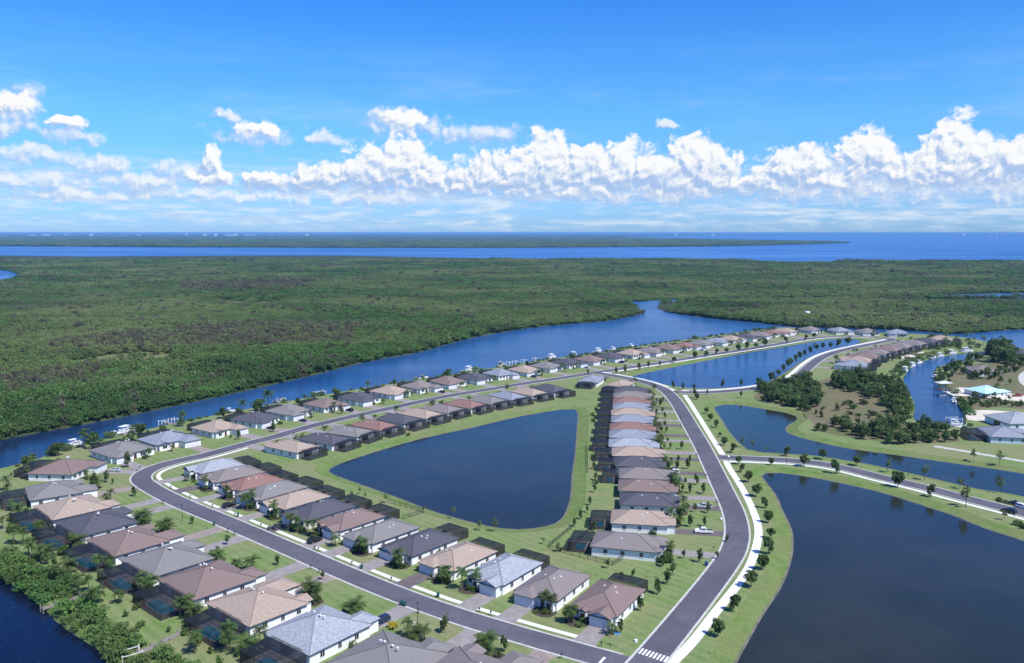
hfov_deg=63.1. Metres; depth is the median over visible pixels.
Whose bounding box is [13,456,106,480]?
house
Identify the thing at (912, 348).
house
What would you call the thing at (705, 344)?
house
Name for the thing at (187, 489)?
driveway
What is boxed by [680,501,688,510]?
palm tree
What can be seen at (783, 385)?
lot tree
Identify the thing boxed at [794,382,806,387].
lot tree
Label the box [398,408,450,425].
house
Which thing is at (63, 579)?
mangrove bush
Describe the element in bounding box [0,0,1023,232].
sky
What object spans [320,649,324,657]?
window
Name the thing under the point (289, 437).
driveway
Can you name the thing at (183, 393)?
mangrove tree
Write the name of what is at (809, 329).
house
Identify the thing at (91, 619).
mangrove bush
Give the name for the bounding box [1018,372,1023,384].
cul de sac
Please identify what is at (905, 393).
lot tree
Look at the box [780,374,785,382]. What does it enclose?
lot tree
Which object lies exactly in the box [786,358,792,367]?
street tree
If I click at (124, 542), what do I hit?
house
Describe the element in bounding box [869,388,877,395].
lot tree
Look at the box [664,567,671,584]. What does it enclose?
lawn tree
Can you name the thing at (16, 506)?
palm tree
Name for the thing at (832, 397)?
scrub lot
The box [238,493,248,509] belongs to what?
palm tree
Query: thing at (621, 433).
house
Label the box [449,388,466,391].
driveway
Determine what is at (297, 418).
garage door
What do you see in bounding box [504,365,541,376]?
house
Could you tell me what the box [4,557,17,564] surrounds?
mangrove bush
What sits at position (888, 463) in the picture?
thin tree
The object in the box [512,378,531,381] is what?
driveway
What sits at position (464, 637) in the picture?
driveway
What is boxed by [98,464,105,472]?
garage door
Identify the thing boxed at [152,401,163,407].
mangrove tree
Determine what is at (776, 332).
house
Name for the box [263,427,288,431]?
driveway
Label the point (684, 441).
driveway
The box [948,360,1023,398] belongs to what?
rough grass
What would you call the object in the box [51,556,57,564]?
garden bush
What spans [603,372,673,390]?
sidewalk
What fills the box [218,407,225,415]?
shore tree
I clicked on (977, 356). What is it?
wood tree
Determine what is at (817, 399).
lot tree
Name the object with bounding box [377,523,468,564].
house
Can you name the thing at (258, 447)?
driveway
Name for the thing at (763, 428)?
pond water
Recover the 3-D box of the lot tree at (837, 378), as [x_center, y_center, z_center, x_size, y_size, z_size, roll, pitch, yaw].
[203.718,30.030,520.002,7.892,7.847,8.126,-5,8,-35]
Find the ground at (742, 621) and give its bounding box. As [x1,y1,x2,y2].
[0,327,1023,662]
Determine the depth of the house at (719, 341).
708.78 m
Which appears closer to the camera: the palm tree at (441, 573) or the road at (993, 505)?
the palm tree at (441, 573)
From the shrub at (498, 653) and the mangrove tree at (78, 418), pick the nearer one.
the shrub at (498, 653)
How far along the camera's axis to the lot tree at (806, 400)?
455.25 m
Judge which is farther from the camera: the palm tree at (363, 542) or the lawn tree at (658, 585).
the palm tree at (363, 542)
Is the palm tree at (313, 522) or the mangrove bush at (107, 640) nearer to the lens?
the mangrove bush at (107, 640)
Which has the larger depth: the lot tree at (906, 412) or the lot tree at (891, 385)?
the lot tree at (891, 385)
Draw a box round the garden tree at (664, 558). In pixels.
[660,552,666,566]
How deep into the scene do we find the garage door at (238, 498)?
293.42 m
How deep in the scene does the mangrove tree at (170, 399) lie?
462.97 m
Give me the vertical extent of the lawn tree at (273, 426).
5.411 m
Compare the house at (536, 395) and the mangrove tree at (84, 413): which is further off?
the house at (536, 395)
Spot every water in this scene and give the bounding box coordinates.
[0,235,1023,662]
[329,409,577,528]
[632,339,859,387]
[715,405,1023,495]
[737,473,1023,662]
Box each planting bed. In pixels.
[200,487,215,491]
[223,497,235,500]
[243,506,258,510]
[266,515,281,520]
[289,527,307,532]
[306,531,322,536]
[311,596,323,606]
[352,550,371,556]
[389,561,410,569]
[432,576,453,584]
[457,585,479,593]
[484,650,504,659]
[531,607,556,617]
[564,617,588,626]
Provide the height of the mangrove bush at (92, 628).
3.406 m
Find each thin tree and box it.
[885,458,890,471]
[922,465,930,479]
[959,484,970,506]
[996,450,1006,464]
[996,478,1005,492]
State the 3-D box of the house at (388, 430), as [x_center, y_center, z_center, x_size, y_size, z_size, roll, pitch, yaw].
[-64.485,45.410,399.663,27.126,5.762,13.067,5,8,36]
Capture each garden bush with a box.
[20,456,27,464]
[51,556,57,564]
[56,545,68,554]
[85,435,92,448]
[107,560,113,567]
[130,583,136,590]
[135,620,145,627]
[215,655,223,662]
[576,621,583,627]
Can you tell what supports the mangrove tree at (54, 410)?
on the marshland
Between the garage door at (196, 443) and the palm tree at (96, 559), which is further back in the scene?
the garage door at (196, 443)
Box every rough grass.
[0,547,160,662]
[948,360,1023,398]
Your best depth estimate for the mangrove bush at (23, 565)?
231.03 m
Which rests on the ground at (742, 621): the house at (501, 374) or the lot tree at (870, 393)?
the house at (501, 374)
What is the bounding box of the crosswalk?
[639,648,668,661]
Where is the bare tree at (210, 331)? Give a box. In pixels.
[0,256,1023,424]
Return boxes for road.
[131,336,894,662]
[594,372,748,662]
[673,340,894,393]
[717,455,1023,516]
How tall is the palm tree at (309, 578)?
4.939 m
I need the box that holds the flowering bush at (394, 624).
[388,621,398,627]
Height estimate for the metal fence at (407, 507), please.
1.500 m
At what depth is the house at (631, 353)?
635.26 m
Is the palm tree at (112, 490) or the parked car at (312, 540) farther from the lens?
the palm tree at (112, 490)
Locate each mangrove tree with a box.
[0,235,1023,438]
[8,403,21,408]
[11,412,25,418]
[18,422,28,432]
[27,422,37,431]
[29,422,49,431]
[36,414,54,421]
[37,409,50,414]
[45,420,62,427]
[47,403,60,409]
[47,408,57,414]
[49,413,61,422]
[54,408,69,413]
[67,414,83,422]
[67,418,79,424]
[77,402,91,409]
[77,409,92,420]
[89,410,102,418]
[95,402,110,407]
[100,409,110,417]
[106,409,116,416]
[111,392,121,398]
[118,405,131,415]
[137,398,151,410]
[137,401,153,410]
[143,397,154,408]
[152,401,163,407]
[158,398,168,405]
[159,395,175,405]
[172,397,181,404]
[173,394,183,401]
[174,391,187,400]
[184,395,194,401]
[193,390,206,397]
[194,391,205,398]
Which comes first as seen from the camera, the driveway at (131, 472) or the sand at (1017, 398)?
the driveway at (131, 472)
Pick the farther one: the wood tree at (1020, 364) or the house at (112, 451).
the wood tree at (1020, 364)
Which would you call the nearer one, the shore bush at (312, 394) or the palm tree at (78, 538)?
the palm tree at (78, 538)
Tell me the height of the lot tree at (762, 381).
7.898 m
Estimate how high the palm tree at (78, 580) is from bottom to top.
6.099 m
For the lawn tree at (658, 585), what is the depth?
220.14 m
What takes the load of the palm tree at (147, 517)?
on the planting bed
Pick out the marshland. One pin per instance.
(182, 402)
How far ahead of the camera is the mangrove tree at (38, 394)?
1177.96 m
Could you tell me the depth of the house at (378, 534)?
255.16 m
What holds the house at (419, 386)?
on the ground at (742, 621)
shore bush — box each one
[61,443,74,451]
[102,431,118,437]
[177,418,185,423]
[309,392,318,397]
[933,377,943,381]
[961,404,972,409]
[965,409,976,414]
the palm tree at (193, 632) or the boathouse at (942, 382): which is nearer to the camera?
the palm tree at (193, 632)
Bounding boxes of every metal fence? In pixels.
[388,499,423,516]
[548,524,573,547]
[549,545,622,565]
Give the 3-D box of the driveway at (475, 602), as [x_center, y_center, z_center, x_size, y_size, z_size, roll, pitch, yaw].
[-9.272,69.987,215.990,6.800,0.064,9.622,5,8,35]
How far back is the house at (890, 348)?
656.30 m
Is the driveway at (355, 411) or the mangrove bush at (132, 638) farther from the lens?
the driveway at (355, 411)
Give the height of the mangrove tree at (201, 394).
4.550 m
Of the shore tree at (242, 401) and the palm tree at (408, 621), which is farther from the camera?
the shore tree at (242, 401)
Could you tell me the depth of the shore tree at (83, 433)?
368.50 m
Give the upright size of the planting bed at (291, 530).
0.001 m
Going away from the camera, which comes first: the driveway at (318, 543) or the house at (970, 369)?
the driveway at (318, 543)
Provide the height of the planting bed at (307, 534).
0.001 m
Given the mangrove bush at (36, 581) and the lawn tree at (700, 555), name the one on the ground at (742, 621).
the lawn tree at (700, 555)
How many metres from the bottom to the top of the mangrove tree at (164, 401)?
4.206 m
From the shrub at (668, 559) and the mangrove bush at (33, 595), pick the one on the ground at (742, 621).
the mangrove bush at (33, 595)
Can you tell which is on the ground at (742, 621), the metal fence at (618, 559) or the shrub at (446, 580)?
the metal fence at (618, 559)
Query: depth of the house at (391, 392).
484.25 m
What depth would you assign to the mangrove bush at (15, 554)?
241.10 m
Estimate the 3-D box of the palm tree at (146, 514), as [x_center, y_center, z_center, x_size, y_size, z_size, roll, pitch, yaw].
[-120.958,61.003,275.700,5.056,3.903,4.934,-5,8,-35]
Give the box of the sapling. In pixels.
[491,518,497,526]
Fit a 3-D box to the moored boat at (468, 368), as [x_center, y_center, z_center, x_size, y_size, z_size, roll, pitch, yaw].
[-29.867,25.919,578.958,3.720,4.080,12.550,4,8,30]
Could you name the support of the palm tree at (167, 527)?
on the planting bed
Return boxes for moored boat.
[66,438,81,446]
[117,424,134,433]
[462,366,472,370]
[945,349,956,353]
[949,419,961,425]
[959,347,972,351]
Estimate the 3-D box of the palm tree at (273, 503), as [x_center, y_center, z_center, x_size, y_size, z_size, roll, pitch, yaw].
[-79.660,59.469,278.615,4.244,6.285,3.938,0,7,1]
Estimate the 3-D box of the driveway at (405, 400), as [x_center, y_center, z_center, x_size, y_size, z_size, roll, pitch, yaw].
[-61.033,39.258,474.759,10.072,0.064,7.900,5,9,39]
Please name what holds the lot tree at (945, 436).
on the scrub lot at (832, 397)
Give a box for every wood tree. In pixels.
[939,373,946,379]
[942,362,951,372]
[949,358,957,369]
[952,364,961,370]
[958,366,966,372]
[963,358,973,366]
[973,353,980,358]
[985,342,1002,361]
[989,335,1007,346]
[996,346,1007,361]
[1002,347,1016,361]
[1007,346,1019,352]
[1011,366,1020,370]
[1017,361,1023,366]
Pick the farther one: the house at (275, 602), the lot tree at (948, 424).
the lot tree at (948, 424)
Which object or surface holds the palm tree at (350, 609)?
on the planting bed
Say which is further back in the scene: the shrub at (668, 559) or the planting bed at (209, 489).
the planting bed at (209, 489)
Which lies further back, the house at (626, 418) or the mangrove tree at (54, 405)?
the mangrove tree at (54, 405)
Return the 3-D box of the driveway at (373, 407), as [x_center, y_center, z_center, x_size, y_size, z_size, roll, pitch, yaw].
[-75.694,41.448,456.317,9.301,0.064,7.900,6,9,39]
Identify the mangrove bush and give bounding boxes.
[0,544,20,556]
[0,550,12,563]
[0,562,15,569]
[0,564,19,577]
[3,550,27,559]
[3,572,17,584]
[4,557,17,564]
[11,578,32,591]
[13,562,36,571]
[14,570,34,582]
[15,565,36,581]
[16,555,30,562]
[26,558,36,565]
[26,577,50,593]
[28,588,46,599]
[32,563,45,574]
[32,577,51,587]
[33,572,48,581]
[34,592,50,605]
[37,579,58,592]
[41,565,60,579]
[48,583,66,598]
[52,598,78,617]
[54,572,74,586]
[58,613,75,623]
[61,600,79,612]
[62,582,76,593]
[71,619,86,631]
[73,606,86,617]
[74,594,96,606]
[76,600,98,614]
[80,611,99,624]
[80,623,100,639]
[82,605,109,621]
[91,633,103,646]
[96,618,111,628]
[98,623,117,637]
[99,641,126,660]
[100,632,126,649]
[103,644,130,662]
[110,627,128,643]
[114,621,129,632]
[120,655,147,662]
[125,626,139,639]
[125,631,147,646]
[134,651,152,662]
[149,641,175,657]
[154,649,181,662]
[165,657,187,662]
[183,659,201,662]
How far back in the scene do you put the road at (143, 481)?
243.97 m
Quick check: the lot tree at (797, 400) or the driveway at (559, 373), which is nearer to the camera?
the lot tree at (797, 400)
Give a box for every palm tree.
[0,474,12,483]
[0,515,5,528]
[3,482,12,490]
[6,498,15,509]
[6,501,23,512]
[6,524,18,543]
[17,526,28,538]
[18,536,33,555]
[22,465,31,479]
[24,540,38,557]
[32,543,46,562]
[33,520,45,528]
[38,542,57,559]
[41,552,50,564]
[50,562,64,582]
[57,555,79,573]
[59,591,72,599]
[66,581,80,596]
[67,532,77,543]
[67,532,87,546]
[68,572,85,593]
[81,590,91,601]
[82,469,90,474]
[82,573,93,591]
[85,586,100,605]
[87,475,103,486]
[89,553,103,570]
[95,591,105,602]
[103,556,114,564]
[105,488,114,497]
[111,589,124,603]
[129,510,145,524]
[132,569,147,589]
[135,508,152,520]
[136,578,160,589]
[140,509,153,521]
[144,572,160,585]
[153,517,173,530]
[159,522,175,530]
[173,594,186,617]
[181,601,203,618]
[182,592,195,610]
[186,631,201,653]
[189,629,203,648]
[202,475,208,488]
[209,548,225,560]
[217,632,231,651]
[218,621,235,648]
[219,618,237,648]
[221,483,230,498]
[231,632,256,656]
[232,557,244,567]
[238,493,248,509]
[242,493,250,508]
[242,554,260,566]
[246,488,256,502]
[252,623,268,638]
[267,499,279,518]
[271,508,278,516]
[284,512,296,529]
[291,514,301,532]
[291,523,299,531]
[299,576,321,593]
[300,582,320,602]
[302,519,312,534]
[309,517,319,533]
[312,582,324,599]
[330,531,341,546]
[338,599,360,614]
[343,595,368,612]
[354,541,361,552]
[355,535,364,551]
[358,537,369,546]
[392,546,404,567]
[393,555,403,568]
[400,616,415,627]
[402,623,427,641]
[420,623,431,639]
[437,567,447,583]
[442,565,450,574]
[444,570,454,578]
[454,566,467,589]
[469,567,481,579]
[473,629,500,653]
[473,632,497,656]
[479,632,493,644]
[538,588,548,607]
[543,591,558,612]
[562,604,573,622]
[562,604,575,622]
[566,604,577,623]
[604,621,618,634]
[662,546,671,556]
[664,540,675,551]
[666,507,675,515]
[670,470,678,477]
[674,476,684,490]
[674,506,687,519]
[679,493,687,502]
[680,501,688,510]
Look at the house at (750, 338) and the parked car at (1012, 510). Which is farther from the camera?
the house at (750, 338)
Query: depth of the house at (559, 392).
486.87 m
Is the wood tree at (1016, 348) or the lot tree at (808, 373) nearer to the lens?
the lot tree at (808, 373)
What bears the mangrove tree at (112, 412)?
on the marshland
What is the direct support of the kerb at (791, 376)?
on the road at (811, 365)
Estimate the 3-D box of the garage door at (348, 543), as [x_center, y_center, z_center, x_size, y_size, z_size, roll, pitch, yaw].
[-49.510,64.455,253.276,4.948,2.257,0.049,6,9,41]
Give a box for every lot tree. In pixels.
[755,377,764,388]
[764,383,774,391]
[766,392,776,401]
[767,384,776,390]
[776,392,786,402]
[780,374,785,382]
[780,383,791,388]
[780,388,790,392]
[783,395,792,405]
[786,374,795,383]
[790,395,800,404]
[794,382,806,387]
[799,374,807,379]
[800,396,809,404]
[800,401,806,409]
[801,370,812,377]
[804,377,814,386]
[806,387,816,393]
[809,385,820,391]
[809,392,821,405]
[813,422,821,430]
[816,391,825,396]
[822,425,827,430]
[830,415,839,426]
[832,373,842,382]
[838,376,845,385]
[841,378,850,387]
[841,418,851,422]
[843,421,853,431]
[845,381,854,391]
[849,374,856,384]
[850,426,859,433]
[854,364,861,372]
[854,420,866,430]
[857,368,864,377]
[859,425,871,438]
[860,377,869,383]
[862,371,873,380]
[867,391,873,398]
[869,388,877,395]
[871,418,885,434]
[873,426,883,435]
[874,377,882,385]
[877,388,885,396]
[878,395,888,405]
[878,417,888,425]
[883,433,894,443]
[884,427,894,436]
[886,383,896,388]
[886,400,896,408]
[887,388,896,393]
[888,392,898,398]
[888,417,900,426]
[890,429,905,441]
[891,405,899,415]
[891,421,899,428]
[892,381,902,388]
[896,386,906,392]
[896,398,907,405]
[896,414,906,424]
[898,391,910,398]
[899,409,911,418]
[901,396,910,403]
[904,433,911,442]
[905,422,915,428]
[910,427,917,432]
[910,432,920,441]
[911,423,920,432]
[918,430,927,439]
[920,414,931,424]
[920,421,931,429]
[928,429,937,441]
[932,421,947,433]
[941,431,949,441]
[944,420,950,430]
[949,430,958,439]
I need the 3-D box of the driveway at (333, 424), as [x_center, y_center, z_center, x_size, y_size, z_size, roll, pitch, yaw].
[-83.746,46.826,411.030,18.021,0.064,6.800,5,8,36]
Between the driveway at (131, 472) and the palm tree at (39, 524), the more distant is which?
the driveway at (131, 472)
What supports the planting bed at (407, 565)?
on the ground at (742, 621)
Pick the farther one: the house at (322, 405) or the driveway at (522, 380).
the driveway at (522, 380)
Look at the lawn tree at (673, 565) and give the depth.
232.35 m
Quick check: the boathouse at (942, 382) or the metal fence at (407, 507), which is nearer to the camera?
the metal fence at (407, 507)
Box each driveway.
[97,486,138,495]
[99,469,137,474]
[120,461,146,469]
[120,498,160,508]
[132,504,174,517]
[156,475,189,484]
[172,485,201,493]
[184,526,226,540]
[189,446,211,452]
[191,493,224,502]
[204,535,247,552]
[213,503,243,512]
[235,511,267,521]
[239,433,264,439]
[244,444,264,451]
[262,524,290,532]
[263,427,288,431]
[265,561,309,581]
[282,435,297,439]
[294,420,315,423]
[298,574,337,592]
[300,537,332,548]
[302,429,327,433]
[319,545,350,557]
[326,423,343,426]
[343,410,363,413]
[353,557,390,572]
[364,415,376,419]
[365,405,382,409]
[377,604,416,629]
[392,572,432,588]
[396,399,415,402]
[447,628,481,648]
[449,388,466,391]
[449,396,467,399]
[456,593,494,611]
[479,384,494,387]
[494,604,531,623]
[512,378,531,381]
[529,377,547,379]
[529,649,558,662]
[552,372,571,375]
[571,625,609,645]
[584,367,602,370]
[596,365,614,368]
[644,358,664,360]
[654,407,672,408]
[656,419,679,421]
[656,434,687,436]
[656,439,690,442]
[662,424,682,426]
[665,451,695,454]
[667,457,699,461]
[669,548,714,558]
[675,529,723,536]
[676,495,716,500]
[678,471,704,475]
[679,505,720,511]
[680,479,709,483]
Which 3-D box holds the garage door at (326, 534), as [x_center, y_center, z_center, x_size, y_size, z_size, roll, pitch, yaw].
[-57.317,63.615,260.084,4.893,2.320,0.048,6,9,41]
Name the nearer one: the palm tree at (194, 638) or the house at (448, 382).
the palm tree at (194, 638)
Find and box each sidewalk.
[156,448,577,637]
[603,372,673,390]
[619,337,863,370]
[668,395,762,662]
[682,339,886,390]
[729,461,1023,519]
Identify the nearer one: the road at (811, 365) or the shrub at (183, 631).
the shrub at (183, 631)
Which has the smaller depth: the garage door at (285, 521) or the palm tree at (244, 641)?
the palm tree at (244, 641)
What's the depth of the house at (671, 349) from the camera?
665.08 m
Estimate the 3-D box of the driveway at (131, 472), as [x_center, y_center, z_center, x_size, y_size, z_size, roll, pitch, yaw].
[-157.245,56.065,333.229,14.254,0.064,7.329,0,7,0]
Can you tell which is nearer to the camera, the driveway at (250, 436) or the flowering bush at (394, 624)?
the flowering bush at (394, 624)
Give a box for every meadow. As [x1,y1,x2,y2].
[80,352,178,363]
[198,297,275,304]
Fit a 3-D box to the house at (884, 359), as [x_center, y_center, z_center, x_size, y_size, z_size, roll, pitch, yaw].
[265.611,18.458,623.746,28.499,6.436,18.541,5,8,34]
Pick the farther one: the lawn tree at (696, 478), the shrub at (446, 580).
the lawn tree at (696, 478)
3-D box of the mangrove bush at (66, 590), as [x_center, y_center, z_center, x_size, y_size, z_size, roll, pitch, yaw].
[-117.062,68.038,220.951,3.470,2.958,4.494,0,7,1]
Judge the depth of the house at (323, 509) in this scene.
277.25 m
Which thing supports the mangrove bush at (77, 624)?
on the ground at (742, 621)
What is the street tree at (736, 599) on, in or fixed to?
on the ground at (742, 621)
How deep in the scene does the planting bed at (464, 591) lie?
222.27 m
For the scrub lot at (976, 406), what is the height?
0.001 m
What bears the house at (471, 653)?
on the ground at (742, 621)
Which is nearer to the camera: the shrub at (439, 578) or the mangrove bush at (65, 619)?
the mangrove bush at (65, 619)
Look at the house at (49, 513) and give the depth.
276.13 m
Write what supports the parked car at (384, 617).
on the driveway at (397, 612)
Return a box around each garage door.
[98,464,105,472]
[118,456,131,463]
[187,441,198,447]
[198,479,203,486]
[237,497,244,505]
[240,429,246,434]
[260,505,267,513]
[283,517,290,524]
[295,415,302,420]
[323,530,332,540]
[344,539,353,547]
[380,551,390,560]
[420,565,432,574]
[480,585,494,597]
[516,596,531,607]
[590,617,608,629]
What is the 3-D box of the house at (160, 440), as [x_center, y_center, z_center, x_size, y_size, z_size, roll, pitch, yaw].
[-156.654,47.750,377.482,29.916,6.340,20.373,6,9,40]
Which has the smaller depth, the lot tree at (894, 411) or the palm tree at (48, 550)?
the palm tree at (48, 550)
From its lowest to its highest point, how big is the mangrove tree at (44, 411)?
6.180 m
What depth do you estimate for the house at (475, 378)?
531.67 m
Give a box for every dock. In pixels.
[40,587,101,613]
[136,629,185,653]
[944,390,956,396]
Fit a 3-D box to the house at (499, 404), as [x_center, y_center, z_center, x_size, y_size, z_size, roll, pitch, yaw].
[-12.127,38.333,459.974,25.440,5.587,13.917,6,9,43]
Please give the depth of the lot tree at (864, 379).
517.12 m
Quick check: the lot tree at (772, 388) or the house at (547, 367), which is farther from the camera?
the house at (547, 367)
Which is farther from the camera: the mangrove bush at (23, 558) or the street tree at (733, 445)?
the street tree at (733, 445)
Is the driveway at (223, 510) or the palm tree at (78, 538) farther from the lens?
the driveway at (223, 510)
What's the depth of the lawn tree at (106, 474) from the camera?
318.51 m
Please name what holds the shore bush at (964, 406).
on the ground at (742, 621)
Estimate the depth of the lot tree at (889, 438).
376.51 m
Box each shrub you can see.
[131,603,140,609]
[181,627,188,634]
[349,640,356,647]
[435,575,443,581]
[442,577,450,582]
[495,647,501,656]
[665,555,673,562]
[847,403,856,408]
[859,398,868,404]
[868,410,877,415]
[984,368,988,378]
[1012,519,1020,525]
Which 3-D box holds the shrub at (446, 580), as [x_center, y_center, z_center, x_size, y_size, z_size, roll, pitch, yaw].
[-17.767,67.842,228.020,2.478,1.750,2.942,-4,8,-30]
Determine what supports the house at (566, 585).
on the ground at (742, 621)
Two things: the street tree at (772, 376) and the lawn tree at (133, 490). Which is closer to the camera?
the lawn tree at (133, 490)
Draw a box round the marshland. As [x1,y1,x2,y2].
[0,255,1023,439]
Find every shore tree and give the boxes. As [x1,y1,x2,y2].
[46,442,65,455]
[78,428,89,447]
[90,431,99,443]
[128,424,136,433]
[133,423,146,432]
[177,410,186,426]
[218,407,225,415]
[237,399,247,411]
[249,398,266,410]
[262,389,273,405]
[331,388,340,393]
[443,369,451,376]
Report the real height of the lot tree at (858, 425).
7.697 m
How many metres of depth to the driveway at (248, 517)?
280.79 m
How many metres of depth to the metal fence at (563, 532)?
259.97 m
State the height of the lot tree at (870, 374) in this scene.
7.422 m
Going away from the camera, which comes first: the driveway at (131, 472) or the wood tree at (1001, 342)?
the driveway at (131, 472)
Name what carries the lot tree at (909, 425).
on the scrub lot at (832, 397)
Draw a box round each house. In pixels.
[0,479,98,509]
[10,494,120,533]
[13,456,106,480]
[32,506,138,550]
[62,523,185,572]
[89,439,155,464]
[97,539,215,593]
[133,559,267,620]
[136,429,200,451]
[182,455,260,479]
[184,576,313,648]
[187,419,249,438]
[196,462,281,489]
[217,470,298,496]
[223,411,280,428]
[234,476,323,507]
[240,604,380,662]
[257,484,344,515]
[260,403,312,420]
[263,439,327,460]
[280,494,371,529]
[297,432,360,452]
[298,398,350,412]
[316,503,399,540]
[325,425,382,443]
[325,629,456,662]
[333,391,380,406]
[341,517,420,552]
[349,419,405,437]
[364,384,411,399]
[376,413,429,431]
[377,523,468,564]
[397,380,443,393]
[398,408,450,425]
[417,537,504,579]
[421,404,470,419]
[426,376,466,388]
[436,643,543,662]
[444,399,493,414]
[453,372,491,384]
[465,548,549,597]
[468,395,513,410]
[478,368,519,379]
[487,391,533,406]
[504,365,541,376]
[510,387,553,401]
[512,565,591,611]
[525,361,561,372]
[529,384,575,398]
[547,358,587,368]
[568,530,667,561]
[569,355,606,365]
[570,573,647,629]
[576,375,603,388]
[589,509,675,534]
[590,352,626,362]
[592,437,659,450]
[594,429,655,440]
[595,422,656,431]
[595,446,665,460]
[597,407,654,418]
[597,414,654,424]
[598,456,666,471]
[600,391,652,399]
[600,397,651,404]
[600,402,652,410]
[601,379,634,391]
[601,386,652,393]
[602,467,671,483]
[612,349,649,358]
[618,479,677,495]
[619,492,679,514]
[631,346,665,356]
[648,344,681,353]
[669,342,702,350]
[683,339,714,348]
[698,337,729,345]
[713,335,746,343]
[727,333,758,341]
[739,331,771,338]
[754,329,788,336]
[766,327,798,335]
[795,326,822,333]
[825,327,854,334]
[834,359,877,371]
[838,355,881,366]
[846,352,888,362]
[855,328,879,335]
[859,348,899,358]
[869,345,910,354]
[884,342,921,351]
[886,329,907,336]
[894,339,935,349]
[914,337,947,346]
[931,335,960,343]
[960,424,1023,443]
[964,385,1010,397]
[965,364,1000,376]
[983,410,1023,428]
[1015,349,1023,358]
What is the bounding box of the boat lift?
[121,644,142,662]
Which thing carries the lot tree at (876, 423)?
on the scrub lot at (832, 397)
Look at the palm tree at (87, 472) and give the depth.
322.94 m
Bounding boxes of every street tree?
[711,617,725,636]
[721,436,727,445]
[728,594,740,610]
[730,443,736,452]
[735,456,742,461]
[739,463,744,471]
[743,470,752,481]
[743,570,757,587]
[751,484,762,493]
[756,554,769,569]
[761,496,767,506]
[762,536,773,551]
[763,510,773,522]
[766,528,775,538]
[768,372,774,379]
[784,446,790,455]
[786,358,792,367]
[800,453,809,466]
[818,449,827,456]
[831,459,839,473]
[845,337,851,344]
[853,454,861,464]
[891,470,904,484]
[927,484,935,496]
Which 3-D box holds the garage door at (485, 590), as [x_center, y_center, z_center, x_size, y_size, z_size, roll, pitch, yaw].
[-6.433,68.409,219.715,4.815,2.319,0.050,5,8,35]
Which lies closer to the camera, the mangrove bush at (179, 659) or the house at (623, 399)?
the mangrove bush at (179, 659)
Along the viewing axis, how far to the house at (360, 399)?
466.36 m
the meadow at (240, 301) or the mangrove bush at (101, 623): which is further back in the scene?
the meadow at (240, 301)
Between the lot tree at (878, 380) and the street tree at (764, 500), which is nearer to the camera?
the street tree at (764, 500)
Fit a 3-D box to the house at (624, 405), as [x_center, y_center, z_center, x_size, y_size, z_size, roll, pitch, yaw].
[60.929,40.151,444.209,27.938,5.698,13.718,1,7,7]
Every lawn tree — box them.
[89,471,97,485]
[103,470,108,480]
[124,451,130,464]
[131,485,136,496]
[271,421,275,430]
[275,554,279,564]
[439,613,448,632]
[500,634,508,651]
[617,618,623,631]
[637,594,643,610]
[654,576,661,592]
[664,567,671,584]
[670,562,676,574]
[687,514,692,526]
[694,473,699,484]
[696,548,702,562]
[701,482,705,492]
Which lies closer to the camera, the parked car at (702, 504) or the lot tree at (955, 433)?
the parked car at (702, 504)
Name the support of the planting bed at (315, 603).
on the ground at (742, 621)
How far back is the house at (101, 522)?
261.50 m
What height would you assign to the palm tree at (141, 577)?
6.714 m
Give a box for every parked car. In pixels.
[108,467,120,471]
[221,502,236,507]
[271,523,285,528]
[306,536,322,543]
[378,613,390,625]
[695,526,712,533]
[697,502,712,508]
[1000,507,1017,513]
[1016,502,1023,508]
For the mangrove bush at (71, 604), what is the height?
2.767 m
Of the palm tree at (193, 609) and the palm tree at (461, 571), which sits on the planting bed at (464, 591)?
the palm tree at (461, 571)
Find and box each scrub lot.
[754,376,959,443]
[958,398,1023,409]
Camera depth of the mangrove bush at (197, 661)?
179.54 m
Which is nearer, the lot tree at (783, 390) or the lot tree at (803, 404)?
the lot tree at (803, 404)
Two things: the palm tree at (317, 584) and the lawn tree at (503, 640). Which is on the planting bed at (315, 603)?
the palm tree at (317, 584)
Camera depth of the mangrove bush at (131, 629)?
196.47 m
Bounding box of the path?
[933,446,1023,461]
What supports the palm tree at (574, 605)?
on the planting bed at (576, 619)
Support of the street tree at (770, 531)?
on the ground at (742, 621)
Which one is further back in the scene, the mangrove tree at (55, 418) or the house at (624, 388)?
the house at (624, 388)
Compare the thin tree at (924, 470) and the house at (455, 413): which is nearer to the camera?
the thin tree at (924, 470)
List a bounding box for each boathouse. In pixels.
[933,387,952,394]
[934,381,951,387]
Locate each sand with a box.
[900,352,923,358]
[952,387,970,395]
[966,410,1023,420]
[1000,394,1023,400]
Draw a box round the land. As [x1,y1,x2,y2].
[0,233,1023,247]
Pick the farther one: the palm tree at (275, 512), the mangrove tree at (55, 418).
the mangrove tree at (55, 418)
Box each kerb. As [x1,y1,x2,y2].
[129,336,890,662]
[598,372,750,662]
[679,340,895,393]
[729,455,1023,516]
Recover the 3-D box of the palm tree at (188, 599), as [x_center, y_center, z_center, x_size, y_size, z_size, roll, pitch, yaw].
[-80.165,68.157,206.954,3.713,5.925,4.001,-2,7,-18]
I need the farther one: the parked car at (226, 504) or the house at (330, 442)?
the house at (330, 442)
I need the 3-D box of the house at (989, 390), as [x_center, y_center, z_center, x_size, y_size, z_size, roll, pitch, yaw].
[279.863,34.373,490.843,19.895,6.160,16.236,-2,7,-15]
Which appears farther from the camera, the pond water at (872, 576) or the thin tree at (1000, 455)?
the thin tree at (1000, 455)
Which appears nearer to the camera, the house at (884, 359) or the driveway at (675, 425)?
the driveway at (675, 425)
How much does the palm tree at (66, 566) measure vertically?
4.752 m
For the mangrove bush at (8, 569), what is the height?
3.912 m

